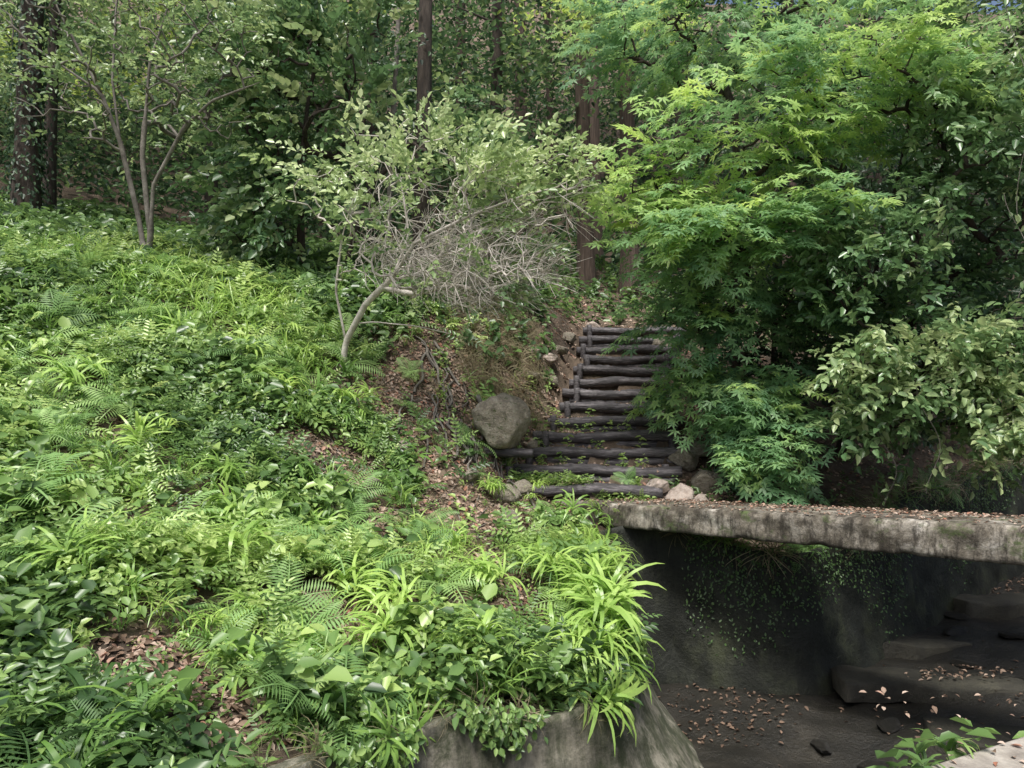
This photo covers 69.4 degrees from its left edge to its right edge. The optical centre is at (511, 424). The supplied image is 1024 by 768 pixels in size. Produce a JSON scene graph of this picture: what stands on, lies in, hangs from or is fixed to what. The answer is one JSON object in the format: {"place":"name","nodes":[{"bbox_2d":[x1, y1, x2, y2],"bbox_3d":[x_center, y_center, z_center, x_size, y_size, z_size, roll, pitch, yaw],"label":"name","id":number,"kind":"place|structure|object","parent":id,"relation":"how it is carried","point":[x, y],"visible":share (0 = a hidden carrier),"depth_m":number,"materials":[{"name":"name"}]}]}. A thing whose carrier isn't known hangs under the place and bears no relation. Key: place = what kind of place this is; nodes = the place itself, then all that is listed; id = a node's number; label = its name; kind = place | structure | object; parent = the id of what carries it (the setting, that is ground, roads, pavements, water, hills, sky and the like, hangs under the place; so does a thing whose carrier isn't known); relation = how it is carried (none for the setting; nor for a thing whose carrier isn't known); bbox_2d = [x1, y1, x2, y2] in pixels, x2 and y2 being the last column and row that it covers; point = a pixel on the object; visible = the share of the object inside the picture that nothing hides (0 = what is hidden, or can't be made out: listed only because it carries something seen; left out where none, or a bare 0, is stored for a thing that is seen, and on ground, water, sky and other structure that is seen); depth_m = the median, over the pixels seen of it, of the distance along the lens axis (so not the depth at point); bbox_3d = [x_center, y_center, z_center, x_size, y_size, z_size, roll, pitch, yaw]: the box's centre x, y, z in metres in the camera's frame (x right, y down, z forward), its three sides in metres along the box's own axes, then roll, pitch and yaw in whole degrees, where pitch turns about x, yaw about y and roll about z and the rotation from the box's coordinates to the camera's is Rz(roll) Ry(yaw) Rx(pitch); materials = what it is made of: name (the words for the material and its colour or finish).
{"place":"outdoors","nodes":[
{"label":"outdoors","id":0,"kind":"place"},
{"bbox_2d":[0,0,1023,767],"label":"ground","id":1,"kind":"structure","parent":0,"point":[852,734],"depth_m":7.67,"materials":[{"name":"soil"}]},
{"bbox_2d":[0,0,53,213],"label":"forest tree","id":2,"kind":"object","parent":1,"relation":"on","point":[26,176],"visible":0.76,"depth_m":12.55,"materials":[{"name":"brown plant"}]},
{"bbox_2d":[41,0,69,208],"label":"forest tree","id":3,"kind":"object","parent":1,"relation":"on","point":[52,121],"visible":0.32,"depth_m":13.43,"materials":[{"name":"brown plant"}]},
{"bbox_2d":[0,0,296,247],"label":"broadleaf tree","id":4,"kind":"object","parent":1,"relation":"on","point":[235,27],"visible":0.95,"depth_m":9.69,"materials":[{"name":"green plant"}]},
{"bbox_2d":[204,0,217,212],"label":"cedar tree","id":5,"kind":"object","parent":1,"relation":"on","point":[207,197],"visible":0.07,"depth_m":15.89,"materials":[{"name":"brown plant"}]},
{"bbox_2d":[266,12,294,249],"bbox_3d":[-4.313,-8.482,12.519,3.173,12.006,3.098,0,0,0],"label":"forest tree","id":6,"kind":"object","parent":1,"relation":"on","point":[274,175],"visible":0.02,"depth_m":12.53,"materials":[{"name":"green plant"}]},
{"bbox_2d":[318,67,328,236],"bbox_3d":[-4.993,-12.971,18.989,3.717,17.001,1.397,0,0,-17],"label":"cedar tree","id":7,"kind":"object","parent":1,"relation":"on","point":[323,82],"visible":0.06,"depth_m":19.41,"materials":[{"name":"brown plant"}]},
{"bbox_2d":[0,190,662,767],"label":"undergrowth","id":8,"kind":"object","parent":1,"relation":"on","point":[22,612],"visible":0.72,"depth_m":5.95,"materials":[{"name":"green plant"}]},
{"bbox_2d":[151,0,546,271],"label":"broadleaf tree","id":9,"kind":"object","parent":1,"relation":"on","point":[314,28],"visible":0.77,"depth_m":10.42,"materials":[{"name":"green plant"}]},
{"bbox_2d":[359,6,378,244],"bbox_3d":[-3.220,-11.974,17.340,3.014,17.002,2.844,0,0,0],"label":"cedar tree","id":10,"kind":"object","parent":1,"relation":"on","point":[371,129],"visible":0.11,"depth_m":16.90,"materials":[{"name":"brown plant"}]},
{"bbox_2d":[364,477,381,491],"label":"rock","id":11,"kind":"object","parent":1,"relation":"on","point":[377,480],"visible":0.48,"depth_m":7.15,"materials":[{"name":"stone"}]},
{"bbox_2d":[385,7,400,260],"bbox_3d":[-2.298,-7.222,11.775,2.440,10.001,3.694,0,0,-45],"label":"cedar tree","id":12,"kind":"object","parent":1,"relation":"on","point":[395,81],"visible":0.32,"depth_m":12.16,"materials":[{"name":"brown plant"}]},
{"bbox_2d":[395,440,409,457],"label":"rock","id":13,"kind":"object","parent":1,"relation":"on","point":[403,444],"visible":0.2,"depth_m":7.89,"materials":[{"name":"stone"}]},
{"bbox_2d":[408,0,438,264],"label":"cedar tree","id":14,"kind":"object","parent":1,"relation":"on","point":[424,70],"visible":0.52,"depth_m":11.70,"materials":[{"name":"brown plant"}]},
{"bbox_2d":[239,74,628,366],"bbox_3d":[-0.813,-2.206,8.332,4.150,3.030,2.590,0,0,0],"label":"shrub","id":15,"kind":"object","parent":1,"relation":"on","point":[488,163],"visible":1,"depth_m":8.04,"materials":[{"name":"green plant"}]},
{"bbox_2d":[286,320,602,619],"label":"fallen twigs","id":16,"kind":"object","parent":1,"relation":"on","point":[456,464],"visible":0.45,"depth_m":7.84,"materials":[{"name":"brown wood"}]},
{"bbox_2d":[452,0,466,225],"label":"cedar tree","id":17,"kind":"object","parent":1,"relation":"on","point":[460,50],"visible":0.19,"depth_m":21.87,"materials":[{"name":"brown plant"}]},
{"bbox_2d":[394,335,536,507],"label":"tree roots","id":18,"kind":"object","parent":1,"relation":"on","point":[450,399],"visible":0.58,"depth_m":8.83,"materials":[{"name":"brown plant"}]},
{"bbox_2d":[462,469,480,482],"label":"rock","id":19,"kind":"object","parent":1,"relation":"on","point":[472,477],"visible":0.9,"depth_m":7.91,"materials":[{"name":"stone"}]},
{"bbox_2d":[446,0,502,257],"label":"cedar tree","id":20,"kind":"object","parent":1,"relation":"on","point":[496,34],"visible":0.34,"depth_m":14.41,"materials":[{"name":"brown plant"}]},
{"bbox_2d":[267,526,703,767],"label":"channel wall","id":21,"kind":"structure","parent":1,"relation":"on","point":[663,740],"depth_m":4.83,"materials":[{"name":"concrete"}]},
{"bbox_2d":[471,392,530,448],"bbox_3d":[-0.127,-0.038,8.798,0.720,0.686,0.682,0,0,-17],"label":"boulder","id":22,"kind":"object","parent":1,"relation":"on","point":[502,420],"visible":1,"depth_m":8.56,"materials":[{"name":"stone"}]},
{"bbox_2d":[0,209,1010,767],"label":"grass tufts","id":23,"kind":"object","parent":1,"relation":"on","point":[604,595],"visible":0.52,"depth_m":5.51,"materials":[{"name":"green plant"}]},
{"bbox_2d":[495,484,519,503],"bbox_3d":[-0.051,0.765,8.075,0.283,0.228,0.301,0,0,2],"label":"rock","id":24,"kind":"object","parent":1,"relation":"on","point":[509,497],"visible":0.71,"depth_m":7.97,"materials":[{"name":"stone"}]},
{"bbox_2d":[0,220,1018,767],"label":"ferns","id":25,"kind":"object","parent":1,"relation":"on","point":[106,402],"visible":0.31,"depth_m":6.09,"materials":[{"name":"green plant"}]},
{"bbox_2d":[504,509,518,521],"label":"rock","id":26,"kind":"object","parent":1,"relation":"on","point":[513,512],"visible":0.36,"depth_m":7.50,"materials":[{"name":"stone"}]},
{"bbox_2d":[0,0,1023,332],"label":"background forest foliage","id":27,"kind":"object","parent":1,"relation":"on","point":[542,62],"visible":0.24,"depth_m":15.82,"materials":[{"name":"green plant"}]},
{"bbox_2d":[0,0,716,121],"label":"sunlit foliage","id":28,"kind":"object","parent":27,"relation":"attached to","point":[585,26],"visible":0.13,"depth_m":14.70,"materials":[{"name":"green plant"}]},
{"bbox_2d":[0,24,1023,300],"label":"hillside vegetation","id":29,"kind":"object","parent":1,"relation":"on","point":[308,230],"visible":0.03,"depth_m":23.00,"materials":[{"name":"green plant"}]},
{"bbox_2d":[514,0,528,242],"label":"cedar tree","id":30,"kind":"object","parent":1,"relation":"on","point":[523,112],"visible":0.18,"depth_m":18.88,"materials":[{"name":"brown plant"}]},
{"bbox_2d":[513,479,534,494],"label":"rock","id":31,"kind":"object","parent":1,"relation":"on","point":[520,485],"visible":0.73,"depth_m":8.28,"materials":[{"name":"stone"}]},
{"bbox_2d":[27,230,1023,766],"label":"leaf litter","id":32,"kind":"object","parent":1,"relation":"on","point":[233,722],"visible":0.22,"depth_m":7.42,"materials":[{"name":"brown plant"}]},
{"bbox_2d":[525,440,537,448],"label":"rock","id":33,"kind":"object","parent":1,"relation":"on","point":[532,444],"visible":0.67,"depth_m":9.44,"materials":[{"name":"stone"}]},
{"bbox_2d":[527,370,539,378],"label":"rock","id":34,"kind":"object","parent":1,"relation":"on","point":[532,373],"visible":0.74,"depth_m":10.41,"materials":[{"name":"stone"}]},
{"bbox_2d":[543,353,557,364],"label":"rock","id":35,"kind":"object","parent":1,"relation":"on","point":[551,358],"visible":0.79,"depth_m":11.08,"materials":[{"name":"stone"}]},
{"bbox_2d":[549,376,558,386],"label":"rock","id":36,"kind":"object","parent":1,"relation":"on","point":[555,381],"visible":0.75,"depth_m":10.82,"materials":[{"name":"stone"}]},
{"bbox_2d":[544,0,565,210],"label":"cedar tree","id":37,"kind":"object","parent":1,"relation":"on","point":[548,98],"visible":0.17,"depth_m":22.91,"materials":[{"name":"brown plant"}]},
{"bbox_2d":[555,345,568,355],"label":"rock","id":38,"kind":"object","parent":1,"relation":"on","point":[561,350],"visible":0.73,"depth_m":11.60,"materials":[{"name":"stone"}]},
{"bbox_2d":[562,332,575,342],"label":"rock","id":39,"kind":"object","parent":1,"relation":"on","point":[570,337],"visible":0.93,"depth_m":12.34,"materials":[{"name":"stone"}]},
{"bbox_2d":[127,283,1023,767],"bbox_3d":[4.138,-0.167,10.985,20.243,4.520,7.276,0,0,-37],"label":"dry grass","id":40,"kind":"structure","parent":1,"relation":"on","point":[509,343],"depth_m":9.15,"materials":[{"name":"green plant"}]},
{"bbox_2d":[483,325,685,498],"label":"log staircase","id":41,"kind":"structure","parent":1,"relation":"on","point":[589,348],"depth_m":9.73,"materials":[{"name":"wood"}]},
{"bbox_2d":[574,0,595,289],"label":"cedar tree","id":42,"kind":"object","parent":1,"relation":"on","point":[587,270],"visible":0.46,"depth_m":15.46,"materials":[{"name":"brown plant"}]},
{"bbox_2d":[585,321,599,327],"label":"rock","id":43,"kind":"object","parent":1,"relation":"on","point":[594,324],"visible":0.41,"depth_m":13.10,"materials":[{"name":"stone"}]},
{"bbox_2d":[587,2,604,270],"bbox_3d":[1.892,-11.378,17.540,0.610,16.002,3.843,0,0,-23],"label":"cedar tree","id":44,"kind":"object","parent":1,"relation":"on","point":[594,132],"visible":0.29,"depth_m":17.38,"materials":[{"name":"brown plant"}]},
{"bbox_2d":[611,0,642,299],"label":"cedar tree","id":45,"kind":"object","parent":1,"relation":"on","point":[626,119],"visible":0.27,"depth_m":15.06,"materials":[{"name":"brown plant"}]},
{"bbox_2d":[646,478,669,492],"bbox_3d":[1.674,0.709,8.516,0.270,0.190,0.273,0,0,43],"label":"rock","id":46,"kind":"object","parent":1,"relation":"on","point":[659,483],"visible":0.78,"depth_m":8.41,"materials":[{"name":"stone"}]},
{"bbox_2d":[652,338,670,345],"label":"rock","id":47,"kind":"object","parent":1,"relation":"on","point":[656,342],"visible":0.19,"depth_m":12.51,"materials":[{"name":"stone"}]},
{"bbox_2d":[343,225,1013,548],"bbox_3d":[2.930,-2.073,13.883,12.231,6.777,12.676,0,0,0],"label":"bank groundcover","id":48,"kind":"object","parent":1,"relation":"on","point":[592,290],"visible":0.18,"depth_m":13.23,"materials":[{"name":"green plant"}]},
{"bbox_2d":[664,483,693,500],"bbox_3d":[1.893,0.856,8.457,0.371,0.374,0.464,0,0,6],"label":"rock","id":49,"kind":"object","parent":1,"relation":"on","point":[681,491],"visible":0.36,"depth_m":8.35,"materials":[{"name":"stone"}]},
{"bbox_2d":[668,446,698,471],"bbox_3d":[2.126,0.429,9.238,0.362,0.320,0.351,0,0,33],"label":"rock","id":50,"kind":"object","parent":1,"relation":"on","point":[687,460],"visible":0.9,"depth_m":9.10,"materials":[{"name":"stone"}]},
{"bbox_2d":[674,0,714,253],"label":"cedar tree","id":51,"kind":"object","parent":1,"relation":"on","point":[677,114],"visible":0.15,"depth_m":17.88,"materials":[{"name":"brown plant"}]},
{"bbox_2d":[686,441,713,456],"bbox_3d":[2.409,0.307,9.481,0.374,0.226,0.377,0,0,26],"label":"rock","id":52,"kind":"object","parent":1,"relation":"on","point":[697,451],"visible":0.47,"depth_m":9.36,"materials":[{"name":"stone"}]},
{"bbox_2d":[694,494,708,500],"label":"rock","id":53,"kind":"object","parent":1,"relation":"on","point":[701,497],"visible":0.18,"depth_m":8.37,"materials":[{"name":"stone"}]},
{"bbox_2d":[691,469,724,493],"bbox_3d":[2.291,0.709,8.798,0.452,0.340,0.336,0,0,71],"label":"rock","id":54,"kind":"object","parent":1,"relation":"on","point":[704,481],"visible":0.75,"depth_m":8.69,"materials":[{"name":"stone"}]},
{"bbox_2d":[544,0,1023,506],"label":"maple tree","id":55,"kind":"object","parent":1,"relation":"on","point":[731,392],"visible":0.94,"depth_m":8.25,"materials":[{"name":"green plant"}]},
{"bbox_2d":[781,0,796,295],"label":"cedar tree","id":56,"kind":"object","parent":1,"relation":"on","point":[793,183],"visible":0.04,"depth_m":15.88,"materials":[{"name":"brown plant"}]},
{"bbox_2d":[557,499,1023,565],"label":"concrete footbridge","id":57,"kind":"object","parent":1,"relation":"on","point":[961,538],"visible":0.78,"depth_m":6.20,"materials":[{"name":"grey concrete"}]},
{"bbox_2d":[810,739,831,754],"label":"stream stone","id":58,"kind":"object","parent":1,"relation":"on","point":[823,747],"visible":1,"depth_m":6.16,"materials":[{"name":"grey stone"}]},
{"bbox_2d":[636,36,1023,452],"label":"evergreen shrub","id":59,"kind":"object","parent":1,"relation":"on","point":[874,187],"visible":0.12,"depth_m":10.56,"materials":[{"name":"green plant"}]},
{"bbox_2d":[673,455,1023,694],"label":"channel wall","id":60,"kind":"structure","parent":1,"relation":"on","point":[812,652],"depth_m":7.61,"materials":[{"name":"concrete"}]},
{"bbox_2d":[311,457,1023,767],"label":"wall ivy","id":61,"kind":"object","parent":60,"relation":"attached to","point":[360,754],"depth_m":4.32,"materials":[{"name":"green plant"}]},
{"bbox_2d":[857,759,892,767],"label":"stream stone","id":62,"kind":"object","parent":1,"relation":"on","point":[868,763],"visible":0.75,"depth_m":5.87,"materials":[{"name":"grey stone"}]},
{"bbox_2d":[871,14,888,285],"bbox_3d":[8.549,-10.919,17.101,3.311,17.006,2.591,0,0,-22],"label":"cedar tree","id":63,"kind":"object","parent":1,"relation":"on","point":[877,175],"visible":0.02,"depth_m":16.92,"materials":[{"name":"brown plant"}]},
{"bbox_2d":[739,0,1023,500],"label":"evergreen oak tree","id":64,"kind":"object","parent":1,"relation":"on","point":[977,361],"visible":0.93,"depth_m":7.36,"materials":[{"name":"green plant"}]},
{"bbox_2d":[873,0,1023,505],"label":"hanging vine","id":65,"kind":"object","parent":64,"relation":"hanging from","point":[922,378],"visible":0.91,"depth_m":6.94,"materials":[{"name":"green plant"}]},
{"bbox_2d":[877,717,901,733],"bbox_3d":[3.312,2.642,6.492,0.332,0.123,0.196,0,0,-42],"label":"stream stone","id":66,"kind":"object","parent":1,"relation":"on","point":[890,725],"visible":0.97,"depth_m":6.43,"materials":[{"name":"grey stone"}]},
{"bbox_2d":[831,665,1023,702],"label":"stream step","id":67,"kind":"object","parent":1,"relation":"on","point":[849,682],"visible":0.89,"depth_m":6.97,"materials":[{"name":"grey stone"}]},
{"bbox_2d":[883,636,972,659],"bbox_3d":[4.400,2.471,8.099,1.100,0.260,0.463,0,0,3],"label":"stream step","id":68,"kind":"object","parent":1,"relation":"on","point":[911,647],"visible":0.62,"depth_m":7.94,"materials":[{"name":"grey stone"}]},
{"bbox_2d":[915,0,1001,266],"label":"cedar tree","id":69,"kind":"object","parent":1,"relation":"on","point":[940,143],"visible":0.02,"depth_m":18.86,"materials":[{"name":"brown plant"}]},
{"bbox_2d":[950,659,979,669],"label":"stream stone","id":70,"kind":"object","parent":1,"relation":"on","point":[956,662],"visible":0.8,"depth_m":7.46,"materials":[{"name":"grey stone"}]},
{"bbox_2d":[923,717,1023,754],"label":"stream step","id":71,"kind":"object","parent":1,"relation":"on","point":[947,724],"visible":0.39,"depth_m":6.15,"materials":[{"name":"grey stone"}]},
{"bbox_2d":[953,593,1023,619],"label":"stream step","id":72,"kind":"object","parent":1,"relation":"on","point":[1006,606],"visible":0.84,"depth_m":8.78,"materials":[{"name":"grey stone"}]},
{"bbox_2d":[998,626,1023,638],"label":"stream stone","id":73,"kind":"object","parent":1,"relation":"on","point":[1015,632],"visible":0.99,"depth_m":8.10,"materials":[{"name":"grey stone"}]},
{"bbox_2d":[704,0,1021,13],"label":"sky","id":74,"kind":"structure","parent":0,"point":[994,3],"materials":[{"name":"white"}]},
{"bbox_2d":[944,611,970,620],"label":"stream stone","id":75,"kind":"object","parent":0,"point":[957,615],"visible":0.71,"depth_m":8.79,"materials":[{"name":"grey stone"}]},
{"bbox_2d":[930,737,1023,767],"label":"stone paving","id":76,"kind":"structure","parent":0,"point":[1001,756],"depth_m":3.14,"materials":[{"name":"beige stone"}]},
{"bbox_2d":[867,716,1023,767],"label":"roadside weeds","id":77,"kind":"object","parent":76,"relation":"on","point":[951,738],"visible":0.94,"depth_m":3.20,"materials":[{"name":"green plant"}]},
{"bbox_2d":[1013,675,1023,679],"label":"stream stone","id":78,"kind":"object","parent":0,"point":[1019,676],"visible":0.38,"depth_m":7.06,"materials":[{"name":"grey stone"}]}
]}

